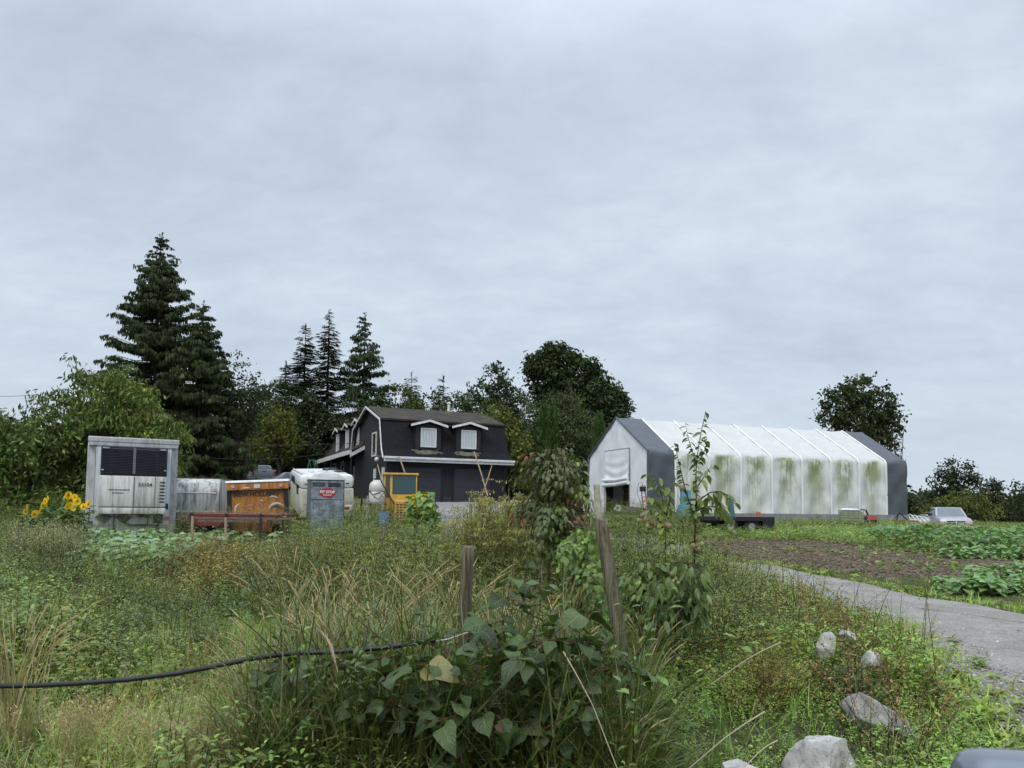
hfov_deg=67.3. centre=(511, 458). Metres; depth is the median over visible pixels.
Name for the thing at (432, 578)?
tall grass clump
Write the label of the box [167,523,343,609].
reddish weeds
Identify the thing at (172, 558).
kale plant
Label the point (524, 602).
grey weed bush
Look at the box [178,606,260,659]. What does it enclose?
willow weed bush
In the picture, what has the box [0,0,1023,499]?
sky
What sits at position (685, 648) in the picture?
rusty weed bush
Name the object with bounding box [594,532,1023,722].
road
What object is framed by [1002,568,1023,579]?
squash plant
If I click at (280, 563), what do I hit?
light weed bush
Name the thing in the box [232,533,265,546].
kale plant
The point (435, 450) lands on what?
dark gambrel house
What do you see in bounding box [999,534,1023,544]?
bean plant
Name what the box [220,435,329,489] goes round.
dark leafy tree
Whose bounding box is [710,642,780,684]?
straw stem
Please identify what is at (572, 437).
willow tree
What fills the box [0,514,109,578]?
seeding weeds
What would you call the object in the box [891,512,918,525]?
tripod hitch
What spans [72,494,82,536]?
sunflower
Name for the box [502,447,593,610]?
drooping pear tree
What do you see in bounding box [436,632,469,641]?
fence wire
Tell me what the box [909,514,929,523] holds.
hoop tunnel
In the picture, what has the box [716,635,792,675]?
rusty weed bush
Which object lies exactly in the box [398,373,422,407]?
spruce tree
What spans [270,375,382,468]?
dark leafy tree
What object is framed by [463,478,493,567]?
umbel plant
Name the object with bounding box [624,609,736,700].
tall grass clump
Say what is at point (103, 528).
kale plant
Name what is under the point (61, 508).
sunflower
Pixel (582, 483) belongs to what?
dark leafy tree
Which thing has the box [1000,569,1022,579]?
squash plant
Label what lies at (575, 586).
willow weed bush
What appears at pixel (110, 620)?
grey weed bush
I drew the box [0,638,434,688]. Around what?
black hose
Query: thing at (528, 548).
umbel plant
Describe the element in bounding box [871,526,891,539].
bean plant
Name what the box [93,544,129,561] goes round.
kale plant
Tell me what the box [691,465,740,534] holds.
pear branch clump
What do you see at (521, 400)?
dark leafy tree
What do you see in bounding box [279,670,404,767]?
tall grass clump
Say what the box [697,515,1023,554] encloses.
leafy weeds
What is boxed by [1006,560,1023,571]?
squash plant
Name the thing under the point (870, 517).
red tiller
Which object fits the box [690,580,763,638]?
light weed bush
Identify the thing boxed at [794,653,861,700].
dark weed bush
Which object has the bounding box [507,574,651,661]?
tall grass clump
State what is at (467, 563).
fence post
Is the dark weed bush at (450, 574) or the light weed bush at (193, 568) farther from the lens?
the light weed bush at (193, 568)
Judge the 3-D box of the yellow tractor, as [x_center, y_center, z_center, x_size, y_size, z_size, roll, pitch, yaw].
[-4.938,1.854,34.067,1.531,2.422,2.762,1,-4,-12]
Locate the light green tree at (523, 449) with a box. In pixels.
[481,400,533,495]
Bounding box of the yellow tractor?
[382,473,418,522]
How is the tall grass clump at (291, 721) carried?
on the ground at (1010, 598)
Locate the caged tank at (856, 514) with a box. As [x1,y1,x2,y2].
[838,508,863,524]
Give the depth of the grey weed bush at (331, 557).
12.19 m
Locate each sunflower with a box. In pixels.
[14,509,29,546]
[16,511,37,545]
[23,510,39,533]
[24,506,37,541]
[33,508,49,542]
[37,502,51,553]
[41,495,57,543]
[43,498,57,536]
[51,502,69,546]
[54,495,68,534]
[57,494,70,535]
[59,502,71,542]
[62,504,79,554]
[64,492,75,537]
[69,497,87,558]
[69,502,83,538]
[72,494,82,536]
[75,503,89,540]
[83,501,95,539]
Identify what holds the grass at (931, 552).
on the ground at (1010, 598)
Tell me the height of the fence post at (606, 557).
1.879 m
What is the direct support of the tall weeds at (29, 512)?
on the ground at (1010, 598)
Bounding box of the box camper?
[176,477,232,526]
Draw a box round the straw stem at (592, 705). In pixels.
[563,651,616,767]
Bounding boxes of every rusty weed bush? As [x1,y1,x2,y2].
[44,554,108,588]
[133,551,207,602]
[134,546,174,577]
[164,532,238,563]
[176,535,240,574]
[190,542,240,579]
[208,530,322,564]
[252,525,349,572]
[381,549,446,598]
[500,590,559,627]
[635,624,711,675]
[689,655,804,714]
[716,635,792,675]
[737,656,817,706]
[770,629,870,681]
[812,646,940,715]
[814,625,898,682]
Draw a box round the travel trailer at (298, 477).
[290,468,353,519]
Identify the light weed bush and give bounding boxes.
[0,577,65,617]
[0,587,62,618]
[37,616,89,641]
[71,551,126,586]
[77,605,130,637]
[106,566,161,598]
[112,553,151,576]
[138,577,187,603]
[179,555,219,581]
[187,574,236,613]
[210,586,244,609]
[248,545,306,590]
[347,558,430,589]
[353,535,434,574]
[372,569,459,624]
[436,555,500,587]
[628,607,728,665]
[671,589,782,661]
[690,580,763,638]
[767,637,853,701]
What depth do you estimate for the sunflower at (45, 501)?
19.05 m
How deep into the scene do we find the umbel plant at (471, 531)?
11.07 m
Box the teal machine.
[675,490,694,515]
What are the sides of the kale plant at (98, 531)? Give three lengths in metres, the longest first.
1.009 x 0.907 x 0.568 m
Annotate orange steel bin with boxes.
[225,479,289,531]
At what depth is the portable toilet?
24.43 m
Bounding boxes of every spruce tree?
[260,360,299,487]
[273,324,324,489]
[290,309,347,487]
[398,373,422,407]
[427,376,454,411]
[459,380,481,411]
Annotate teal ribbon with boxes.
[730,498,735,520]
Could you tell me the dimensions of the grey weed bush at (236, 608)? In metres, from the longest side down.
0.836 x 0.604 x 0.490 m
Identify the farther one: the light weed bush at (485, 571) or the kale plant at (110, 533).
the kale plant at (110, 533)
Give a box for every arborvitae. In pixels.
[536,404,547,503]
[543,402,561,501]
[591,411,604,449]
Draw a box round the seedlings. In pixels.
[697,537,1015,573]
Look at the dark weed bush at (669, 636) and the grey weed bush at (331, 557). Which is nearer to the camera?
the dark weed bush at (669, 636)
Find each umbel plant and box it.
[433,525,459,586]
[434,523,458,564]
[440,519,459,559]
[443,515,461,559]
[444,520,468,578]
[446,515,466,550]
[447,535,462,588]
[450,519,479,574]
[452,492,486,596]
[453,493,488,589]
[458,508,482,571]
[459,491,491,569]
[462,499,485,553]
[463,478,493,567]
[463,490,490,575]
[464,496,499,585]
[473,497,501,587]
[474,497,501,576]
[475,514,500,565]
[479,496,511,581]
[484,490,507,586]
[485,507,511,584]
[487,515,512,574]
[488,480,521,577]
[488,498,518,591]
[492,495,526,585]
[496,491,517,553]
[502,491,537,591]
[503,496,526,588]
[503,498,544,594]
[507,502,535,579]
[508,493,544,576]
[515,527,537,570]
[521,516,545,580]
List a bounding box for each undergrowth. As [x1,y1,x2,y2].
[157,556,756,767]
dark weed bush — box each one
[41,558,85,588]
[105,609,161,645]
[115,599,178,628]
[144,579,212,627]
[163,595,236,653]
[180,542,251,570]
[192,580,250,611]
[315,561,412,623]
[404,554,478,604]
[440,571,499,610]
[601,630,704,678]
[605,594,720,660]
[686,593,771,646]
[704,644,765,679]
[707,578,772,626]
[715,566,759,603]
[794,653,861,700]
[813,644,913,710]
[872,638,924,668]
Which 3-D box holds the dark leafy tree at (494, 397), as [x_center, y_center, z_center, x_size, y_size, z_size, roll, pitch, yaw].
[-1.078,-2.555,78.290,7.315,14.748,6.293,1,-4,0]
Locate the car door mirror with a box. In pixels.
[950,747,1023,767]
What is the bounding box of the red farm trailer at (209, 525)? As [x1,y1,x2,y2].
[188,513,297,538]
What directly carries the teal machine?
on the ground at (1010, 598)
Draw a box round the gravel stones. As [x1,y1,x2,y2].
[806,589,1023,748]
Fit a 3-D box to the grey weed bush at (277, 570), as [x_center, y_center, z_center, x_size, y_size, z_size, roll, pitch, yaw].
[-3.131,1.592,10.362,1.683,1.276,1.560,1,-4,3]
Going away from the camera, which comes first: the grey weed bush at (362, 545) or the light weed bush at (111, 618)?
the light weed bush at (111, 618)
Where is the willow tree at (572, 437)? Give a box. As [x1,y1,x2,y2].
[514,387,595,497]
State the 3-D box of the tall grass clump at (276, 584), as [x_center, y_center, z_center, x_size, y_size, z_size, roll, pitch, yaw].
[-2.116,1.393,7.450,1.213,1.216,1.335,-1,-4,25]
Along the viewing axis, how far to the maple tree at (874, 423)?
77.60 m
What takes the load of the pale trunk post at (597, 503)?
on the ground at (1010, 598)
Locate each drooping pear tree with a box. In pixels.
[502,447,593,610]
[550,453,593,593]
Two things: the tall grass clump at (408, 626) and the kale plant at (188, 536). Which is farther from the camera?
the kale plant at (188, 536)
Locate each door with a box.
[310,481,343,539]
[402,466,442,501]
[452,467,491,501]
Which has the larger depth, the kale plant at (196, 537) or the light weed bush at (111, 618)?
the kale plant at (196, 537)
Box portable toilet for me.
[306,468,345,543]
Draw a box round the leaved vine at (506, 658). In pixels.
[249,556,659,767]
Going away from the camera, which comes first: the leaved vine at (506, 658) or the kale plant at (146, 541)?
the leaved vine at (506, 658)
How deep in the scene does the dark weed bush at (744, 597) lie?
10.44 m
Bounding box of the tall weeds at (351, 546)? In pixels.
[209,505,490,628]
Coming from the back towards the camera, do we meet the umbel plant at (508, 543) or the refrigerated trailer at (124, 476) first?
the refrigerated trailer at (124, 476)
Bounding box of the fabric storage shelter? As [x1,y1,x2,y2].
[587,417,908,521]
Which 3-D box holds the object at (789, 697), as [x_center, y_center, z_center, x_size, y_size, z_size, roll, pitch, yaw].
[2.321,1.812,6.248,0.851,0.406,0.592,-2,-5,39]
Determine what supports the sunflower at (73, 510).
on the ground at (1010, 598)
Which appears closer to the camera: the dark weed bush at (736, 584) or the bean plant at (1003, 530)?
the dark weed bush at (736, 584)
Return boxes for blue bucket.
[378,512,389,523]
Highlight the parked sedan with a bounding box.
[272,472,291,486]
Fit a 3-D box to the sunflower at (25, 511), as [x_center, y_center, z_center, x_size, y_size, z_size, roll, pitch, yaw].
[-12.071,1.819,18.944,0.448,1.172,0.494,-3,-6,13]
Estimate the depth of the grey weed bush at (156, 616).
8.69 m
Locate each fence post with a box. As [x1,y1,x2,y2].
[455,545,473,685]
[594,518,634,703]
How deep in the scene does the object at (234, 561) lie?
12.43 m
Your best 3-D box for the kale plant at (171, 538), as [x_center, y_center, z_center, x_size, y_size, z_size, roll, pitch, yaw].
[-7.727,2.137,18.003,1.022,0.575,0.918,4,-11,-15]
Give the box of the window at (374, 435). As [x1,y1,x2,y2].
[371,432,376,456]
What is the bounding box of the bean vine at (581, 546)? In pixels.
[547,527,608,636]
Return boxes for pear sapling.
[667,412,709,669]
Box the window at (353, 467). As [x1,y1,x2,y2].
[352,466,354,477]
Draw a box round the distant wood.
[0,403,1023,521]
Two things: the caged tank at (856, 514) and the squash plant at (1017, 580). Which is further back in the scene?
the caged tank at (856, 514)
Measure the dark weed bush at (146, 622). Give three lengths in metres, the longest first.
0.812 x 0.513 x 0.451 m
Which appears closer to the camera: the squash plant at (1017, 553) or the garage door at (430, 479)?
the squash plant at (1017, 553)
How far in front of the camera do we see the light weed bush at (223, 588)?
10.85 m
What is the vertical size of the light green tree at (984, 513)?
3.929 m
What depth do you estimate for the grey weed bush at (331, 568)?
12.11 m
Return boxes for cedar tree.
[60,232,229,489]
[150,300,263,480]
[323,313,396,438]
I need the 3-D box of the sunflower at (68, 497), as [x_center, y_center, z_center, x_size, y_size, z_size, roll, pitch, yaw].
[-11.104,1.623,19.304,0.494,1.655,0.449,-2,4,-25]
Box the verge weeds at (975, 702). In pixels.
[462,516,1023,767]
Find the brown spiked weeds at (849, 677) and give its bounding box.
[771,567,991,767]
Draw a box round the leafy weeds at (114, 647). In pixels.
[0,573,1023,767]
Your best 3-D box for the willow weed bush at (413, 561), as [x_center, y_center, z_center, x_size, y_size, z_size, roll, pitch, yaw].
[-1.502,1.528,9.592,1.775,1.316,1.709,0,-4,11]
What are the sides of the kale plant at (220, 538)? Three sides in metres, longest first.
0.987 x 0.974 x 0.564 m
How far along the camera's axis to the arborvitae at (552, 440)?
59.48 m
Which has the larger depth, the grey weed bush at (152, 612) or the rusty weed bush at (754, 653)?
the grey weed bush at (152, 612)
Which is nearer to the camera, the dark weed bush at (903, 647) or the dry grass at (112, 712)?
the dry grass at (112, 712)
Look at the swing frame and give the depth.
60.25 m
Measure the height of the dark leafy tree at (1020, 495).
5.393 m
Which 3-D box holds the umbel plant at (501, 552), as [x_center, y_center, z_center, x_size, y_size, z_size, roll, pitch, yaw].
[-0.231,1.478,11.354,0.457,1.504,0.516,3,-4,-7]
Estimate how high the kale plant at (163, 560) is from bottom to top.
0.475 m
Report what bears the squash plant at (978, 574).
on the ground at (1010, 598)
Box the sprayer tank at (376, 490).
[344,478,394,525]
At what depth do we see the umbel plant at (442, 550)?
11.13 m
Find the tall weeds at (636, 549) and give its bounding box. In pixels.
[464,512,746,671]
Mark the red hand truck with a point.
(642, 488)
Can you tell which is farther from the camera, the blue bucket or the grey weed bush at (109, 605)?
the blue bucket
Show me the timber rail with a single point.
(225, 520)
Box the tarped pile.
[619,507,643,519]
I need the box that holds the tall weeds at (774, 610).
[682,534,994,709]
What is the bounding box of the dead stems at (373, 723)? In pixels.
[176,650,672,767]
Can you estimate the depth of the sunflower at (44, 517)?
18.68 m
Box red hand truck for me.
[637,482,647,510]
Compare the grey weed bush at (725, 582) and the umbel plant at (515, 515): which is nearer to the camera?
the grey weed bush at (725, 582)
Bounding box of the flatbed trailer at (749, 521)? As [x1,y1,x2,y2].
[679,515,774,532]
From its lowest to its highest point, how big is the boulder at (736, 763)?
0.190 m
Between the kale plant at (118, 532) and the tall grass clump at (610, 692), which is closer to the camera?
the tall grass clump at (610, 692)
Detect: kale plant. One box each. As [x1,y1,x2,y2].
[65,550,97,571]
[80,537,113,560]
[80,544,109,567]
[87,527,107,539]
[90,530,120,539]
[90,550,122,570]
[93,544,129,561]
[93,548,127,569]
[99,530,129,540]
[104,547,149,571]
[106,530,130,537]
[110,537,142,548]
[117,538,149,548]
[121,542,147,561]
[124,532,156,538]
[124,535,157,539]
[125,541,163,561]
[130,538,163,550]
[131,551,160,569]
[137,528,165,538]
[137,539,174,553]
[141,547,179,569]
[142,528,173,540]
[148,549,181,572]
[161,551,195,569]
[162,539,185,547]
[163,537,194,544]
[172,542,219,564]
[174,532,204,540]
[193,533,216,542]
[193,536,227,545]
[203,530,237,545]
[217,531,252,547]
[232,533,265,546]
[265,531,296,546]
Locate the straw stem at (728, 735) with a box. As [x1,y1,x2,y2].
[689,711,764,767]
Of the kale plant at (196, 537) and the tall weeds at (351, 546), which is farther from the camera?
the kale plant at (196, 537)
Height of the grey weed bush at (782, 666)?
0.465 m
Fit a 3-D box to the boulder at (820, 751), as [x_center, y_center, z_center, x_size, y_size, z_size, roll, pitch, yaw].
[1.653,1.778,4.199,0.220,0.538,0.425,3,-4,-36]
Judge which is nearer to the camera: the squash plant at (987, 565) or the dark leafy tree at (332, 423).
the squash plant at (987, 565)
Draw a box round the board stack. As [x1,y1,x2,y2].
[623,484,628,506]
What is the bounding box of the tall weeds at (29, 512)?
[0,496,192,548]
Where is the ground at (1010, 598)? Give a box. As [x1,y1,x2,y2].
[0,492,1023,767]
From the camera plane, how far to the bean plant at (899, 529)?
31.26 m
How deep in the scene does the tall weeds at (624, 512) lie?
30.73 m
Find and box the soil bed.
[696,538,1022,579]
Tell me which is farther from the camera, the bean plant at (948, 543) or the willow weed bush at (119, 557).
the bean plant at (948, 543)
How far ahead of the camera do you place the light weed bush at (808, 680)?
6.38 m
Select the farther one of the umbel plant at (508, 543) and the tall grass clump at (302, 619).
the umbel plant at (508, 543)
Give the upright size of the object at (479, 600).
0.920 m
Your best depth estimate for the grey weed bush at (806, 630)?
7.84 m
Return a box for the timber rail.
[190,516,295,542]
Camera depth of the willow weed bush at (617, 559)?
11.13 m
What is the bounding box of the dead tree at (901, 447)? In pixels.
[894,430,905,460]
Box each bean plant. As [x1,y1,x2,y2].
[861,527,881,540]
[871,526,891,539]
[883,531,905,544]
[884,526,906,538]
[896,523,921,536]
[896,530,921,545]
[905,522,930,536]
[905,530,934,549]
[916,526,941,544]
[924,526,952,537]
[924,535,948,550]
[932,531,966,551]
[935,534,961,549]
[940,522,969,535]
[953,525,975,536]
[953,531,986,548]
[967,530,1008,547]
[969,534,1000,551]
[980,528,1008,541]
[982,531,1019,553]
[986,527,1016,538]
[999,528,1023,538]
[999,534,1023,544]
[1005,535,1022,548]
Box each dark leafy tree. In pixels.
[210,349,275,478]
[210,379,297,465]
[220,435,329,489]
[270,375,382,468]
[416,385,534,427]
[466,360,533,480]
[508,416,609,501]
[909,491,934,518]
[964,476,1023,522]
[1007,479,1023,523]
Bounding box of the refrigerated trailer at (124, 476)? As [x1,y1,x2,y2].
[85,436,179,532]
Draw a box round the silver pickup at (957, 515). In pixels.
[920,507,972,526]
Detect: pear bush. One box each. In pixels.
[528,506,582,602]
[606,561,674,671]
[631,561,718,686]
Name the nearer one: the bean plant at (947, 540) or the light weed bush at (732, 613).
the light weed bush at (732, 613)
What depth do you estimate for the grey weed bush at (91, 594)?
11.05 m
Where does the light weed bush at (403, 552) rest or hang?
on the ground at (1010, 598)
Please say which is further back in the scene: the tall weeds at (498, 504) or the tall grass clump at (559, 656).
the tall weeds at (498, 504)
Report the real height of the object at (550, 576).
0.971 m
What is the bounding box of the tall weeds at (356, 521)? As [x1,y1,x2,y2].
[274,504,449,551]
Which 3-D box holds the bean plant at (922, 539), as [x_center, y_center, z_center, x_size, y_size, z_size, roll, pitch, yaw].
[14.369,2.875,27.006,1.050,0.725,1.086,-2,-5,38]
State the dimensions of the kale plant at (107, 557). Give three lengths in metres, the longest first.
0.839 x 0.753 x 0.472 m
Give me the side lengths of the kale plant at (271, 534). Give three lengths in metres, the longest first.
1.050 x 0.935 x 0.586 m
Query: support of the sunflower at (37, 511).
on the ground at (1010, 598)
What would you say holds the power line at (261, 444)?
attached to the dark gambrel house
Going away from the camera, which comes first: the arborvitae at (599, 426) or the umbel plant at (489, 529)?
the umbel plant at (489, 529)
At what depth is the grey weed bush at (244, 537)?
15.89 m
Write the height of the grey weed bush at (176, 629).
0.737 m
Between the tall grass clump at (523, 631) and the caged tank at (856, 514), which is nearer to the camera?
the tall grass clump at (523, 631)
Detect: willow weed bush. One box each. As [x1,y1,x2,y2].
[0,550,54,596]
[0,577,81,623]
[5,546,72,594]
[79,558,158,597]
[82,551,154,605]
[93,538,146,582]
[173,539,215,573]
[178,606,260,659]
[305,521,369,567]
[320,527,453,626]
[334,513,433,564]
[360,539,461,622]
[362,521,493,598]
[367,518,447,566]
[432,567,538,618]
[475,555,542,611]
[542,559,622,604]
[543,540,630,590]
[551,546,649,608]
[551,569,634,623]
[597,545,663,591]
[625,589,747,675]
[673,570,781,659]
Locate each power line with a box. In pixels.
[211,448,356,459]
[218,443,351,444]
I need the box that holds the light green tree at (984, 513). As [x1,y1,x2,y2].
[916,486,1004,521]
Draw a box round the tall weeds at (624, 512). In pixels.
[592,496,701,543]
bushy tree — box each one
[260,406,331,470]
[362,380,430,409]
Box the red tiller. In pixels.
[860,509,876,523]
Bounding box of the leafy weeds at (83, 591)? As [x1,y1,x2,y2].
[0,520,915,656]
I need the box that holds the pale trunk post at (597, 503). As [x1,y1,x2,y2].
[593,484,601,550]
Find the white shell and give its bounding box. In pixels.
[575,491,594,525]
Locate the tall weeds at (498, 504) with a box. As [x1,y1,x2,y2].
[439,500,593,551]
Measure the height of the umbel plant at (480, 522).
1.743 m
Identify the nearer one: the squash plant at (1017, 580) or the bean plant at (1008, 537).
the squash plant at (1017, 580)
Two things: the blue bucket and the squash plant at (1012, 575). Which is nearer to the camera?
the squash plant at (1012, 575)
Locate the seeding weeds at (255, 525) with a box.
[174,501,291,541]
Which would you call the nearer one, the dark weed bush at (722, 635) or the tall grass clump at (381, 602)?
the tall grass clump at (381, 602)
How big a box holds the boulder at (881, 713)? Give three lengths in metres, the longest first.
0.703 x 0.280 x 0.176 m
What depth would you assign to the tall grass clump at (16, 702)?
4.92 m
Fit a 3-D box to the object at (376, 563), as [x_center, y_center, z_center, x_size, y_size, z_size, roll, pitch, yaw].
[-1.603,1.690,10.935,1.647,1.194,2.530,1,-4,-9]
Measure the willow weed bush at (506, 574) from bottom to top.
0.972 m
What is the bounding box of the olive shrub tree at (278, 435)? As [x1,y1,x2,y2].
[246,400,309,474]
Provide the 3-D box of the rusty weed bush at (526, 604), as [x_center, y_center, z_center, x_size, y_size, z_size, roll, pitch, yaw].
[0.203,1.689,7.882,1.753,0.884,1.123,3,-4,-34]
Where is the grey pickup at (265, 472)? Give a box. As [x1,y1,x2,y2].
[247,465,275,479]
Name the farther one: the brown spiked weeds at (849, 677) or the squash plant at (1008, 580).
the squash plant at (1008, 580)
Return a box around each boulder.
[722,759,757,767]
[781,735,855,767]
[816,632,835,659]
[839,629,855,642]
[840,692,915,743]
[861,651,882,667]
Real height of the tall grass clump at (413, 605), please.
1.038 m
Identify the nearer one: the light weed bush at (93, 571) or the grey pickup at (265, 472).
the light weed bush at (93, 571)
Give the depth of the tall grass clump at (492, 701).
4.18 m
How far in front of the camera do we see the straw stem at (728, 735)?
4.17 m
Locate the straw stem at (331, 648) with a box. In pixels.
[320,631,337,670]
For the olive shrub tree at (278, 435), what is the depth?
71.73 m
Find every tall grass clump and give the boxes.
[0,589,109,753]
[176,654,304,734]
[181,608,314,706]
[214,609,372,710]
[218,543,371,647]
[225,579,368,670]
[234,697,337,759]
[241,557,391,646]
[243,595,390,678]
[275,606,420,718]
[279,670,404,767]
[291,561,444,654]
[312,587,435,654]
[334,636,425,740]
[337,597,453,692]
[344,711,437,767]
[357,557,460,646]
[377,558,519,640]
[385,570,511,656]
[390,692,502,766]
[412,605,570,694]
[425,585,541,650]
[473,592,610,652]
[481,612,611,736]
[487,682,608,758]
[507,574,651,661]
[568,714,670,767]
[569,656,652,722]
[608,637,684,724]
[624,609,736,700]
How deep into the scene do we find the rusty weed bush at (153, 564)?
14.38 m
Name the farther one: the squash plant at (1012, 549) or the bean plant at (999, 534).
the bean plant at (999, 534)
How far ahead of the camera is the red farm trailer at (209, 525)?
22.97 m
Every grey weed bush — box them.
[12,555,66,590]
[52,592,152,650]
[55,575,148,620]
[66,606,139,634]
[67,574,110,604]
[77,557,143,606]
[92,580,168,637]
[117,567,177,609]
[118,588,219,658]
[119,596,177,629]
[140,534,195,577]
[146,569,265,629]
[155,581,208,614]
[209,528,280,551]
[214,590,256,620]
[217,534,348,615]
[218,529,365,625]
[227,548,300,596]
[233,535,284,571]
[289,540,362,598]
[291,526,376,593]
[314,528,436,600]
[324,531,398,567]
[340,538,430,591]
[345,539,478,616]
[382,522,497,590]
[396,559,456,611]
[432,544,514,601]
[478,576,608,638]
[704,555,758,608]
[707,580,769,627]
[714,554,764,592]
[745,644,819,682]
[775,612,841,658]
[834,623,913,680]
[868,633,940,672]
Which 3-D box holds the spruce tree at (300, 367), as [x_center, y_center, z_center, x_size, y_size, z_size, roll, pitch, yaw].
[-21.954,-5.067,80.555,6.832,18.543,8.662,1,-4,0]
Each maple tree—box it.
[517,340,636,471]
[808,371,911,456]
[914,455,988,516]
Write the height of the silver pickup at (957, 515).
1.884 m
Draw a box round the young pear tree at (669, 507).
[637,473,679,638]
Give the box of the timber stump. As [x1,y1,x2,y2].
[377,523,389,540]
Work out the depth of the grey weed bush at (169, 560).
14.46 m
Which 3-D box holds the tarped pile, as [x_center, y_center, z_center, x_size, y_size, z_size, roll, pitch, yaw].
[6.229,2.890,40.102,1.272,0.766,0.669,1,-4,0]
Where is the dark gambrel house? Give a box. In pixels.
[313,402,514,502]
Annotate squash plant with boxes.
[403,491,442,547]
[929,575,949,587]
[932,584,953,595]
[937,547,964,558]
[945,577,979,594]
[949,577,970,586]
[954,549,976,558]
[960,564,989,576]
[960,570,988,584]
[961,546,984,558]
[965,572,994,588]
[970,576,1007,596]
[971,545,990,552]
[972,576,1006,592]
[977,567,1001,577]
[982,564,999,571]
[983,544,1007,556]
[983,550,997,558]
[991,563,1007,571]
[999,551,1016,559]
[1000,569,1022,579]
[1001,577,1014,584]
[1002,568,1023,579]
[1003,583,1023,593]
[1005,583,1023,594]
[1006,548,1023,559]
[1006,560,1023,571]
[1008,573,1023,584]
[1010,549,1023,559]
[1012,578,1023,584]
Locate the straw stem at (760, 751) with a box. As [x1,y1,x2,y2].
[743,740,777,767]
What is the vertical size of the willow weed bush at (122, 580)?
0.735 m
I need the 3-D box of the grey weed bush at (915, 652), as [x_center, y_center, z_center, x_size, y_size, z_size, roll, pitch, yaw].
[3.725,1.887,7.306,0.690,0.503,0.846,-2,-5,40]
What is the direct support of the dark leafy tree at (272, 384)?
on the ground at (1010, 598)
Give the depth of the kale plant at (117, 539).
17.01 m
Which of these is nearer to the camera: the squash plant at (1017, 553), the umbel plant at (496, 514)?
the umbel plant at (496, 514)
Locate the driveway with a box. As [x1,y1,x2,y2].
[433,502,513,543]
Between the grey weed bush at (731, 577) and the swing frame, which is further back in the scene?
the swing frame
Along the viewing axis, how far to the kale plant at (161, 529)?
21.08 m
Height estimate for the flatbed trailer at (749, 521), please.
0.836 m
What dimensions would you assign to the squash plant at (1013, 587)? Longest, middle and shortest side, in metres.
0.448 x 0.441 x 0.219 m
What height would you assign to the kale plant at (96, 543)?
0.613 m
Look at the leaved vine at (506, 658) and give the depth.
4.13 m
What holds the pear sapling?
on the ground at (1010, 598)
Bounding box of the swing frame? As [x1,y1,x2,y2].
[307,460,317,468]
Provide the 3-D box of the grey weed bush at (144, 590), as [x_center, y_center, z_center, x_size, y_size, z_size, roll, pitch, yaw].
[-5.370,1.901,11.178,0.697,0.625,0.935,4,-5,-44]
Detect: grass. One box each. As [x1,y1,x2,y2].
[0,490,1023,539]
[0,519,1023,618]
[0,614,593,767]
[0,686,114,756]
[31,678,331,767]
[161,703,368,767]
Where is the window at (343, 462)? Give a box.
[340,461,344,470]
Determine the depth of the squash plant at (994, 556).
22.36 m
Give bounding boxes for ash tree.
[0,408,85,519]
[8,353,196,503]
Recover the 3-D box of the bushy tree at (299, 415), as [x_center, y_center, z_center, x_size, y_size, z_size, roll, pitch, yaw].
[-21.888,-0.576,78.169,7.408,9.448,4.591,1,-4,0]
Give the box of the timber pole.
[474,451,487,495]
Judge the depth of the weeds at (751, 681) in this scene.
5.91 m
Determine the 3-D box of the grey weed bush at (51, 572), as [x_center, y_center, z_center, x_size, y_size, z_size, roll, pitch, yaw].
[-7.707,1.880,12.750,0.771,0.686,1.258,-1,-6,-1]
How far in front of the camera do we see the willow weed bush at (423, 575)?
9.56 m
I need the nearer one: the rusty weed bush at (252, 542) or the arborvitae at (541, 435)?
the rusty weed bush at (252, 542)
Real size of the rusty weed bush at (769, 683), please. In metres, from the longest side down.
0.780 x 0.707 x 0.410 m
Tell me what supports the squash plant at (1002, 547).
on the ground at (1010, 598)
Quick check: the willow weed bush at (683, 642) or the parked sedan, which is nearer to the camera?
the willow weed bush at (683, 642)
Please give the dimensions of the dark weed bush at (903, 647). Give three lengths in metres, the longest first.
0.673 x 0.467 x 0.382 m

